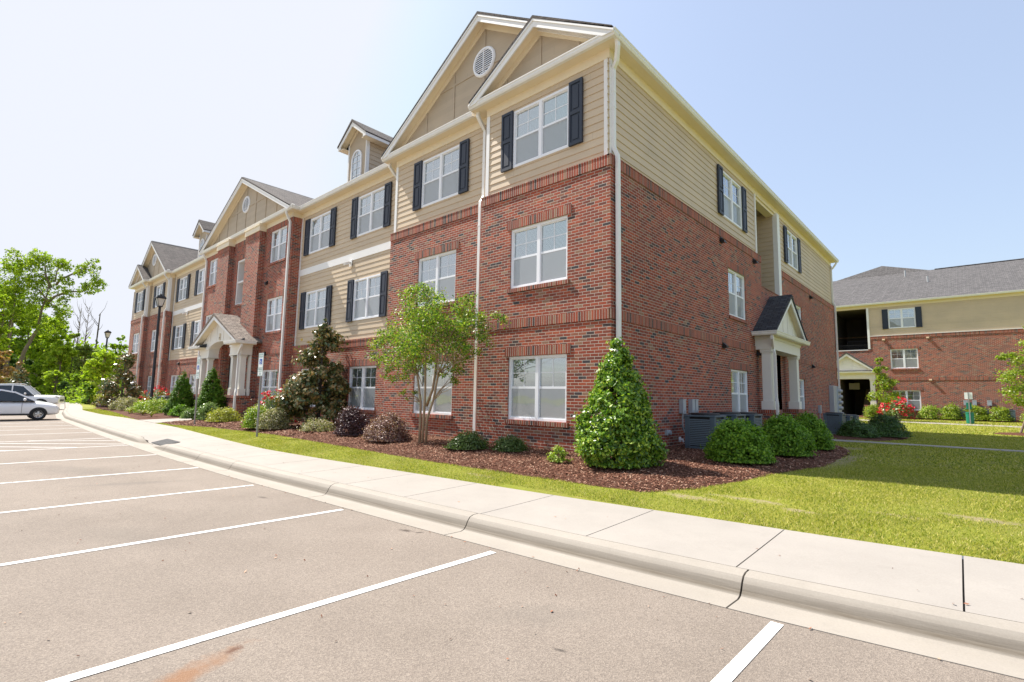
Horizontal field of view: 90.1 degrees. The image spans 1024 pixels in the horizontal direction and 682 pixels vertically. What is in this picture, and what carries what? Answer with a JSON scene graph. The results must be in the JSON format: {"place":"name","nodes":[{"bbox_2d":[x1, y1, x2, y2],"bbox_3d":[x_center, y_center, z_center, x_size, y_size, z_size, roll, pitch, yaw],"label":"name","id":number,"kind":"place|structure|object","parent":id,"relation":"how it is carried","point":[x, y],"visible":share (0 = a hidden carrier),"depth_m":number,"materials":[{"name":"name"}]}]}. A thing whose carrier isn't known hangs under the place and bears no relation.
{"place":"outdoors","nodes":[
{"label":"outdoors","id":0,"kind":"place"},
{"bbox_2d":[0,404,1023,681],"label":"parking lot","id":1,"kind":"structure","parent":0,"point":[96,608],"depth_m":3.67,"materials":[{"name":"grey asphalt"}]},
{"bbox_2d":[0,389,59,419],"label":"parked car","id":2,"kind":"object","parent":1,"relation":"on","point":[13,403],"visible":0.99,"depth_m":23.46,"materials":[{"name":"silver metal"}]},
{"bbox_2d":[0,383,64,403],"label":"parked car","id":3,"kind":"object","parent":1,"relation":"on","point":[29,391],"visible":0.47,"depth_m":35.31,"materials":[{"name":"white paint"}]},
{"bbox_2d":[0,485,252,512],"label":"parking line","id":4,"kind":"object","parent":1,"relation":"on","point":[120,499],"visible":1,"depth_m":6.97,"materials":[{"name":"white paint"}]},
{"bbox_2d":[0,509,342,565],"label":"parking line","id":5,"kind":"object","parent":1,"relation":"on","point":[52,556],"visible":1,"depth_m":5.11,"materials":[{"name":"white paint"}]},
{"bbox_2d":[46,551,495,681],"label":"parking line","id":6,"kind":"object","parent":1,"relation":"on","point":[104,667],"visible":1,"depth_m":3.27,"materials":[{"name":"white paint"}]},
{"bbox_2d":[55,402,1023,679],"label":"kerb","id":7,"kind":"structure","parent":1,"relation":"on","point":[971,640],"depth_m":4.12,"materials":[{"name":"concrete"}]},
{"bbox_2d":[711,621,782,681],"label":"parking line","id":8,"kind":"object","parent":1,"relation":"on","point":[743,658],"visible":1,"depth_m":3.04,"materials":[{"name":"white paint"}]},
{"bbox_2d":[67,402,1023,622],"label":"sidewalk","id":9,"kind":"structure","parent":0,"point":[993,588],"depth_m":5.00,"materials":[{"name":"concrete"}]},
{"bbox_2d":[69,409,1021,622],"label":"sidewalk joint","id":10,"kind":"object","parent":9,"relation":"in","point":[763,572],"visible":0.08,"depth_m":4.09,"materials":[{"name":"grey concrete"}]},
{"bbox_2d":[79,403,1023,563],"bbox_3d":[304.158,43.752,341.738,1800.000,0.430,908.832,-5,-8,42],"label":"lawn","id":11,"kind":"structure","parent":0,"point":[671,493],"depth_m":6.74,"materials":[{"name":"green plant"}]},
{"bbox_2d":[29,318,74,387],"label":"broadleaf tree","id":12,"kind":"object","parent":11,"relation":"on","point":[52,339],"visible":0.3,"depth_m":70.27,"materials":[{"name":"green plant"}]},
{"bbox_2d":[41,370,69,394],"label":"understory tree","id":13,"kind":"object","parent":11,"relation":"on","point":[56,377],"visible":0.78,"depth_m":56.47,"materials":[{"name":"green plant"}]},
{"bbox_2d":[35,339,79,394],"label":"broadleaf tree","id":14,"kind":"object","parent":11,"relation":"on","point":[61,352],"visible":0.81,"depth_m":59.49,"materials":[{"name":"green plant"}]},
{"bbox_2d":[66,343,97,383],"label":"broadleaf tree","id":15,"kind":"object","parent":11,"relation":"on","point":[86,350],"visible":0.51,"depth_m":61.61,"materials":[{"name":"green plant"}]},
{"bbox_2d":[51,381,123,405],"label":"undergrowth","id":16,"kind":"object","parent":11,"relation":"on","point":[80,397],"visible":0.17,"depth_m":47.53,"materials":[{"name":"green plant"}]},
{"bbox_2d":[81,384,95,403],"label":"evergreen shrub","id":17,"kind":"object","parent":11,"relation":"on","point":[87,399],"visible":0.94,"depth_m":43.48,"materials":[{"name":"green plant"}]},
{"bbox_2d":[79,348,123,400],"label":"broadleaf tree","id":18,"kind":"object","parent":11,"relation":"on","point":[106,367],"visible":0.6,"depth_m":43.51,"materials":[{"name":"green plant"}]},
{"bbox_2d":[95,407,180,419],"bbox_3d":[-21.498,4.068,29.707,18.600,0.260,4.650,-5,-8,42],"label":"mulch bed","id":19,"kind":"object","parent":11,"relation":"on","point":[140,416],"visible":0.13,"depth_m":24.79,"materials":[{"name":"brown wood"}]},
{"bbox_2d":[91,348,144,405],"bbox_3d":[-25.060,2.495,32.892,2.704,4.022,2.505,4,-7,-27],"label":"magnolia tree","id":20,"kind":"object","parent":19,"relation":"on","point":[110,388],"visible":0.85,"depth_m":32.67,"materials":[{"name":"green plant"}]},
{"bbox_2d":[115,396,138,409],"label":"tan shrub","id":21,"kind":"object","parent":19,"relation":"on","point":[129,402],"visible":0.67,"depth_m":29.43,"materials":[{"name":"beige plant"}]},
{"bbox_2d":[130,397,168,412],"bbox_3d":[-18.429,3.365,26.444,1.901,0.960,1.943,-1,-7,20],"label":"golden mound","id":22,"kind":"object","parent":19,"relation":"on","point":[154,405],"visible":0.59,"depth_m":26.05,"materials":[{"name":"green plant"}]},
{"bbox_2d":[137,385,169,401],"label":"rose bush","id":23,"kind":"object","parent":19,"relation":"on","point":[158,394],"visible":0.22,"depth_m":30.24,"materials":[{"name":"pink plant"}]},
{"bbox_2d":[149,294,166,399],"bbox_3d":[-20.561,0.625,29.480,0.500,6.835,0.500,-5,-8,42],"label":"street lamp","id":24,"kind":"object","parent":19,"relation":"on","point":[160,299],"visible":0.74,"depth_m":29.52,"materials":[{"name":"black metal"}]},
{"bbox_2d":[161,371,193,414],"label":"cypress shrub","id":25,"kind":"object","parent":19,"relation":"on","point":[185,394],"visible":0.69,"depth_m":24.72,"materials":[{"name":"green plant"}]},
{"bbox_2d":[168,404,190,415],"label":"glossy shrub","id":26,"kind":"object","parent":19,"relation":"on","point":[175,410],"visible":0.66,"depth_m":23.90,"materials":[{"name":"green plant"}]},
{"bbox_2d":[157,423,533,485],"bbox_3d":[-7.079,2.695,14.170,19.139,0.093,1.650,-5,-8,42],"label":"grass strip","id":27,"kind":"object","parent":11,"relation":"attached to","point":[220,433],"depth_m":11.00,"materials":[{"name":"green plant"}]},
{"bbox_2d":[124,11,839,451],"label":"apartment building","id":28,"kind":"structure","parent":11,"relation":"on","point":[568,197],"depth_m":14.18,"materials":[{"name":"brick"}]},
{"bbox_2d":[174,325,182,349],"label":"window","id":29,"kind":"structure","parent":28,"relation":"in","point":[179,329],"depth_m":31.54,"materials":[{"name":"white glass"}]},
{"bbox_2d":[178,276,187,301],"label":"window","id":30,"kind":"structure","parent":28,"relation":"in","point":[183,281],"depth_m":31.92,"materials":[{"name":"grey glass"}]},
{"bbox_2d":[206,258,217,288],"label":"window","id":31,"kind":"structure","parent":28,"relation":"in","point":[213,266],"depth_m":27.41,"materials":[{"name":"grey glass"}]},
{"bbox_2d":[235,259,244,304],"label":"open stair window","id":32,"kind":"structure","parent":28,"relation":"in","point":[240,275],"depth_m":24.82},
{"bbox_2d":[260,364,278,405],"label":"window","id":33,"kind":"structure","parent":28,"relation":"in","point":[269,377],"depth_m":21.30,"materials":[{"name":"white glass"}]},
{"bbox_2d":[263,290,283,334],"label":"window","id":34,"kind":"structure","parent":28,"relation":"in","point":[274,305],"depth_m":21.61,"materials":[{"name":"white glass"}]},
{"bbox_2d":[267,225,286,265],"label":"window","id":35,"kind":"structure","parent":28,"relation":"in","point":[278,246],"depth_m":21.94,"materials":[{"name":"grey glass"}]},
{"bbox_2d":[304,288,325,328],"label":"window","id":36,"kind":"structure","parent":28,"relation":"in","point":[315,300],"depth_m":19.89,"materials":[{"name":"white glass"}]},
{"bbox_2d":[309,211,330,253],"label":"window","id":37,"kind":"structure","parent":28,"relation":"in","point":[320,225],"depth_m":20.21,"materials":[{"name":"grey glass"}]},
{"bbox_2d":[347,359,377,413],"bbox_3d":[-4.862,1.530,17.282,1.890,1.759,0.630,-5,-8,42],"label":"window","id":38,"kind":"structure","parent":28,"relation":"in","point":[362,377],"depth_m":17.15,"materials":[{"name":"white glass"}]},
{"bbox_2d":[352,273,380,320],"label":"window","id":39,"kind":"structure","parent":28,"relation":"in","point":[367,289],"depth_m":17.70,"materials":[{"name":"white glass"}]},
{"bbox_2d":[357,186,384,236],"bbox_3d":[-4.724,-4.464,17.966,1.690,1.457,0.550,-5,-8,42],"label":"window","id":40,"kind":"structure","parent":28,"relation":"in","point":[370,205],"depth_m":18.11,"materials":[{"name":"grey glass"}]},
{"bbox_2d":[409,352,455,418],"bbox_3d":[-2.034,1.261,14.339,1.890,1.759,0.630,-5,-8,42],"label":"window","id":41,"kind":"structure","parent":28,"relation":"in","point":[442,404],"depth_m":14.13,"materials":[{"name":"white glass"}]},
{"bbox_2d":[415,241,458,308],"bbox_3d":[-1.979,-1.780,14.669,1.890,1.759,0.630,-5,-8,42],"label":"window","id":42,"kind":"structure","parent":28,"relation":"in","point":[440,269],"depth_m":14.57,"materials":[{"name":"grey glass"}]},
{"bbox_2d":[421,144,459,207],"bbox_3d":[-1.896,-4.732,15.023,1.690,1.457,0.550,-5,-8,42],"label":"window","id":43,"kind":"structure","parent":28,"relation":"in","point":[440,175],"depth_m":15.15,"materials":[{"name":"grey glass"}]},
{"bbox_2d":[504,343,570,427],"bbox_3d":[0.708,1.009,11.554,1.890,1.759,0.630,-5,-8,42],"label":"window","id":44,"kind":"structure","parent":28,"relation":"in","point":[537,384],"depth_m":11.42,"materials":[{"name":"white glass"}]},
{"bbox_2d":[506,204,571,293],"bbox_3d":[0.763,-2.033,11.883,1.890,1.759,0.630,-5,-8,42],"label":"window","id":45,"kind":"structure","parent":28,"relation":"in","point":[539,250],"depth_m":11.85,"materials":[{"name":"grey glass"}]},
{"bbox_2d":[513,86,568,167],"bbox_3d":[0.846,-4.985,12.237,1.690,1.457,0.550,-5,-8,42],"label":"window","id":46,"kind":"structure","parent":28,"relation":"in","point":[541,126],"depth_m":12.29,"materials":[{"name":"grey glass"}]},
{"bbox_2d":[723,171,741,229],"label":"window","id":47,"kind":"structure","parent":28,"relation":"in","point":[732,191],"depth_m":16.23,"materials":[{"name":"grey glass"}]},
{"bbox_2d":[727,260,748,323],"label":"window","id":48,"kind":"structure","parent":28,"relation":"in","point":[735,281],"depth_m":15.96,"materials":[{"name":"white glass"}]},
{"bbox_2d":[729,362,749,411],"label":"window","id":49,"kind":"structure","parent":28,"relation":"in","point":[739,388],"depth_m":15.64,"materials":[{"name":"white glass"}]},
{"bbox_2d":[773,230,797,270],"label":"window","id":50,"kind":"structure","parent":28,"relation":"in","point":[792,240],"depth_m":21.53,"materials":[{"name":"grey glass"}]},
{"bbox_2d":[829,386,843,413],"bbox_3d":[16.227,3.325,25.425,0.370,2.150,1.900,-5,-8,42],"label":"meter panel","id":51,"kind":"object","parent":28,"relation":"attached to","point":[835,398],"visible":0.73,"depth_m":25.07,"materials":[{"name":"grey metal"}]},
{"bbox_2d":[163,421,850,491],"bbox_3d":[-1.625,3.119,17.802,23.300,0.292,13.800,-5,-8,42],"label":"mulch bed","id":52,"kind":"object","parent":11,"relation":"on","point":[633,470],"visible":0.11,"depth_m":9.10,"materials":[{"name":"brown wood"}]},
{"bbox_2d":[190,366,226,419],"bbox_3d":[-12.915,2.265,21.959,1.448,2.378,1.553,-5,-8,42],"label":"cypress shrub","id":53,"kind":"object","parent":52,"relation":"on","point":[212,391],"visible":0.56,"depth_m":21.80,"materials":[{"name":"green plant"}]},
{"bbox_2d":[193,401,227,419],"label":"glossy shrub","id":54,"kind":"object","parent":52,"relation":"on","point":[202,415],"visible":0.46,"depth_m":20.91,"materials":[{"name":"green plant"}]},
{"bbox_2d":[204,406,242,421],"bbox_3d":[-11.269,2.892,20.004,1.370,0.767,1.417,-5,-8,42],"label":"golden juniper","id":55,"kind":"object","parent":52,"relation":"on","point":[224,415],"visible":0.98,"depth_m":19.82,"materials":[{"name":"yellow plant"}]},
{"bbox_2d":[239,404,271,427],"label":"lime shrub","id":56,"kind":"object","parent":52,"relation":"on","point":[250,417],"visible":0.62,"depth_m":16.66,"materials":[{"name":"green plant"}]},
{"bbox_2d":[166,418,346,437],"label":"wood chips","id":57,"kind":"object","parent":52,"relation":"on","point":[234,424],"visible":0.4,"depth_m":17.66,"materials":[{"name":"brown wood"}]},
{"bbox_2d":[256,353,263,436],"bbox_3d":[-7.340,1.655,14.834,0.300,2.620,0.060,-4,-8,38],"label":"parking sign","id":58,"kind":"object","parent":52,"relation":"on","point":[260,364],"visible":1,"depth_m":14.85,"materials":[{"name":"white metal"}]},
{"bbox_2d":[255,406,290,429],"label":"variegated shrub","id":59,"kind":"object","parent":52,"relation":"on","point":[268,420],"visible":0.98,"depth_m":16.24,"materials":[{"name":"green plant"}]},
{"bbox_2d":[256,387,299,422],"bbox_3d":[-8.781,2.868,18.826,2.029,2.320,1.780,-5,-8,42],"label":"rose bush","id":60,"kind":"object","parent":52,"relation":"on","point":[266,400],"visible":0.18,"depth_m":18.62,"materials":[{"name":"red plant"}]},
{"bbox_2d":[268,318,351,429],"bbox_3d":[-6.509,1.194,17.482,2.785,4.035,3.261,-5,-8,42],"label":"magnolia tree","id":61,"kind":"object","parent":52,"relation":"on","point":[301,396],"visible":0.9,"depth_m":17.02,"materials":[{"name":"green plant"}]},
{"bbox_2d":[299,416,337,431],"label":"cream groundcover","id":62,"kind":"object","parent":52,"relation":"on","point":[315,425],"visible":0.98,"depth_m":15.28,"materials":[{"name":"beige plant"}]},
{"bbox_2d":[332,405,369,435],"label":"purple shrub","id":63,"kind":"object","parent":52,"relation":"on","point":[351,416],"visible":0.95,"depth_m":14.03,"materials":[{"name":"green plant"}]},
{"bbox_2d":[359,410,413,441],"bbox_3d":[-3.186,2.170,12.851,1.349,0.900,1.482,-5,-8,42],"label":"bronze shrub","id":64,"kind":"object","parent":52,"relation":"on","point":[384,423],"visible":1,"depth_m":12.66,"materials":[{"name":"brown plant"}]},
{"bbox_2d":[363,281,510,442],"bbox_3d":[-1.861,0.512,12.258,4.550,4.108,2.223,-5,-8,42],"label":"crape myrtle","id":65,"kind":"object","parent":52,"relation":"on","point":[415,352],"visible":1,"depth_m":12.11,"materials":[{"name":"green plant"}]},
{"bbox_2d":[442,426,491,449],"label":"azalea","id":66,"kind":"object","parent":52,"relation":"on","point":[471,443],"visible":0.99,"depth_m":10.92,"materials":[{"name":"green plant"}]},
{"bbox_2d":[491,433,530,451],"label":"azalea","id":67,"kind":"object","parent":52,"relation":"on","point":[515,444],"visible":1,"depth_m":10.56,"materials":[{"name":"green plant"}]},
{"bbox_2d":[546,445,572,462],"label":"sparse azalea","id":68,"kind":"object","parent":52,"relation":"on","point":[555,457],"visible":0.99,"depth_m":9.19,"materials":[{"name":"green plant"}]},
{"bbox_2d":[571,337,668,468],"bbox_3d":[1.844,1.101,9.009,1.657,2.374,1.783,-5,-8,42],"label":"conical holly","id":69,"kind":"object","parent":52,"relation":"on","point":[625,434],"visible":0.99,"depth_m":8.61,"materials":[{"name":"green plant"}]},
{"bbox_2d":[684,412,725,448],"bbox_3d":[4.373,2.089,11.545,0.880,0.935,0.880,-5,-8,42],"label":"air conditioner","id":70,"kind":"object","parent":52,"relation":"on","point":[699,427],"visible":0.67,"depth_m":11.33,"materials":[{"name":"metal"}]},
{"bbox_2d":[712,412,745,422],"bbox_3d":[5.246,2.197,12.475,0.880,0.935,0.880,-5,-8,42],"label":"air conditioner","id":71,"kind":"object","parent":52,"relation":"on","point":[735,415],"visible":0.21,"depth_m":12.22,"materials":[{"name":"metal"}]},
{"bbox_2d":[700,417,776,463],"bbox_3d":[4.207,1.873,9.491,1.331,0.939,1.341,-5,-8,42],"label":"round shrub","id":72,"kind":"object","parent":52,"relation":"on","point":[740,441],"visible":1,"depth_m":9.17,"materials":[{"name":"green plant"}]},
{"bbox_2d":[740,412,762,427],"bbox_3d":[6.099,2.327,13.380,0.880,0.935,0.880,-5,-8,42],"label":"air conditioner","id":73,"kind":"object","parent":52,"relation":"on","point":[755,417],"visible":0.22,"depth_m":13.12,"materials":[{"name":"metal"}]},
{"bbox_2d":[669,444,849,463],"bbox_3d":[7.262,2.740,13.425,3.239,0.221,8.055,-5,-8,42],"label":"wood chips side","id":74,"kind":"object","parent":52,"relation":"on","point":[838,447],"visible":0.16,"depth_m":11.07,"materials":[{"name":"brown wood"}]},
{"bbox_2d":[760,412,819,456],"bbox_3d":[5.701,1.992,10.714,1.284,0.991,1.319,-5,-8,42],"label":"round shrub","id":75,"kind":"object","parent":52,"relation":"on","point":[796,439],"visible":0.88,"depth_m":10.38,"materials":[{"name":"green plant"}]},
{"bbox_2d":[794,409,836,449],"bbox_3d":[7.144,2.162,12.219,1.108,1.043,1.091,-5,-8,42],"label":"round shrub","id":76,"kind":"object","parent":52,"relation":"on","point":[819,430],"visible":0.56,"depth_m":11.94,"materials":[{"name":"green plant"}]},
{"bbox_2d":[832,434,910,440],"bbox_3d":[15.540,4.064,22.209,3.960,0.186,12.480,-5,-8,42],"label":"mulch bed side","id":77,"kind":"object","parent":11,"relation":"on","point":[839,437],"visible":0.12,"depth_m":19.41,"materials":[{"name":"brown wood"}]},
{"bbox_2d":[823,412,845,433],"bbox_3d":[13.497,3.487,21.370,0.880,1.015,0.880,-5,-8,42],"label":"air conditioner","id":78,"kind":"object","parent":77,"relation":"on","point":[833,420],"visible":0.63,"depth_m":21.14,"materials":[{"name":"metal"}]},
{"bbox_2d":[835,417,884,437],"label":"dark round shrub","id":79,"kind":"object","parent":77,"relation":"on","point":[854,428],"visible":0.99,"depth_m":19.81,"materials":[{"name":"green plant"}]},
{"bbox_2d":[865,411,913,437],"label":"dark round shrub","id":80,"kind":"object","parent":77,"relation":"on","point":[891,426],"visible":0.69,"depth_m":20.32,"materials":[{"name":"green plant"}]},
{"bbox_2d":[865,357,900,413],"bbox_3d":[25.129,3.215,34.574,1.788,4.322,1.800,2,-6,-8],"label":"young tree","id":81,"kind":"object","parent":11,"relation":"on","point":[883,378],"visible":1,"depth_m":34.55,"materials":[{"name":"green plant"}]},
{"bbox_2d":[833,258,1023,419],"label":"apartment building","id":82,"kind":"structure","parent":11,"relation":"on","point":[938,337],"depth_m":37.47,"materials":[{"name":"brick"}]},
{"bbox_2d":[888,307,915,328],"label":"window","id":83,"kind":"structure","parent":82,"relation":"in","point":[903,317],"depth_m":38.24,"materials":[{"name":"white glass"}]},
{"bbox_2d":[888,345,919,369],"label":"window","id":84,"kind":"structure","parent":82,"relation":"in","point":[903,357],"depth_m":37.87,"materials":[{"name":"white glass"}]},
{"bbox_2d":[892,387,921,411],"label":"window","id":85,"kind":"structure","parent":82,"relation":"in","point":[912,394],"depth_m":37.41,"materials":[{"name":"white glass"}]},
{"bbox_2d":[833,431,1023,474],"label":"grass behind","id":86,"kind":"structure","parent":11,"relation":"attached to","point":[964,441],"depth_m":13.26,"materials":[{"name":"green plant"}]},
{"bbox_2d":[858,415,1022,422],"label":"mulch bed","id":87,"kind":"object","parent":11,"relation":"on","point":[861,416],"visible":0.12,"depth_m":34.45,"materials":[{"name":"brown wood"}]},
{"bbox_2d":[876,395,919,418],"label":"rose bush","id":88,"kind":"object","parent":87,"relation":"on","point":[904,409],"visible":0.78,"depth_m":36.11,"materials":[{"name":"red plant"}]},
{"bbox_2d":[915,404,940,418],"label":"round shrub","id":89,"kind":"object","parent":87,"relation":"on","point":[929,412],"visible":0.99,"depth_m":35.40,"materials":[{"name":"green plant"}]},
{"bbox_2d":[938,402,963,419],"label":"round shrub","id":90,"kind":"object","parent":87,"relation":"on","point":[946,413],"visible":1,"depth_m":34.66,"materials":[{"name":"green plant"}]},
{"bbox_2d":[963,404,989,419],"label":"round shrub","id":91,"kind":"object","parent":87,"relation":"on","point":[980,410],"visible":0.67,"depth_m":33.72,"materials":[{"name":"green plant"}]},
{"bbox_2d":[984,405,1017,420],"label":"round shrub","id":92,"kind":"object","parent":87,"relation":"on","point":[1000,413],"visible":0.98,"depth_m":33.04,"materials":[{"name":"green plant"}]},
{"bbox_2d":[964,392,974,423],"bbox_3d":[28.490,4.319,31.818,0.430,2.250,0.482,-5,-8,42],"label":"waste station","id":93,"kind":"object","parent":11,"relation":"on","point":[969,414],"visible":0.89,"depth_m":31.70,"materials":[{"name":"green plastic"}]},
{"bbox_2d":[994,432,1023,435],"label":"mulch ring","id":94,"kind":"object","parent":11,"relation":"on","point":[1011,433],"visible":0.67,"depth_m":24.16,"materials":[{"name":"brown wood"}]},
{"bbox_2d":[993,324,1023,432],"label":"young tree","id":95,"kind":"object","parent":94,"relation":"on","point":[1008,378],"visible":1,"depth_m":24.71,"materials":[{"name":"green plant"}]},
{"bbox_2d":[832,439,1023,451],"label":"side path","id":96,"kind":"structure","parent":0,"point":[928,445],"depth_m":15.48,"materials":[{"name":"concrete"}]},
{"bbox_2d":[859,417,1023,436],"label":"grass","id":97,"kind":"structure","parent":0,"point":[954,427],"depth_m":28.77,"materials":[{"name":"green plant"}]},
{"bbox_3d":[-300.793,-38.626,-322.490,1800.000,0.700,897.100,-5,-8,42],"label":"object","id":98,"kind":"structure","parent":0,"visible":0},
{"bbox_2d":[0,294,15,356],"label":"broadleaf tree","id":99,"kind":"object","parent":98,"relation":"on","point":[5,340],"visible":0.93,"depth_m":58.47,"materials":[{"name":"green plant"}]},
{"bbox_2d":[0,350,28,383],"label":"broadleaf tree","id":100,"kind":"object","parent":98,"relation":"on","point":[8,370],"visible":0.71,"depth_m":51.98,"materials":[{"name":"brown plant"}]},
{"bbox_2d":[3,366,34,388],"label":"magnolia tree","id":101,"kind":"object","parent":98,"relation":"on","point":[17,379],"visible":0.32,"depth_m":47.58,"materials":[{"name":"green plant"}]},
{"bbox_2d":[0,262,42,371],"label":"broadleaf tree","id":102,"kind":"object","parent":98,"relation":"on","point":[19,346],"visible":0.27,"depth_m":66.73,"materials":[{"name":"green plant"}]},
{"bbox_2d":[5,311,54,380],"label":"broadleaf tree","id":103,"kind":"object","parent":98,"relation":"on","point":[32,354],"visible":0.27,"depth_m":72.40,"materials":[{"name":"green plant"}]},
{"bbox_2d":[22,362,50,394],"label":"understory tree","id":104,"kind":"object","parent":98,"relation":"on","point":[37,368],"visible":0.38,"depth_m":59.29,"materials":[{"name":"green plant"}]},
{"bbox_2d":[0,247,106,376],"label":"broadleaf tree","id":105,"kind":"object","parent":98,"relation":"on","point":[18,290],"visible":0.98,"depth_m":64.79,"materials":[{"name":"green plant"}]},
{"bbox_2d":[14,331,127,383],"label":"woods","id":106,"kind":"object","parent":98,"relation":"on","point":[98,347],"visible":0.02,"depth_m":93.01,"materials":[{"name":"green plant"}]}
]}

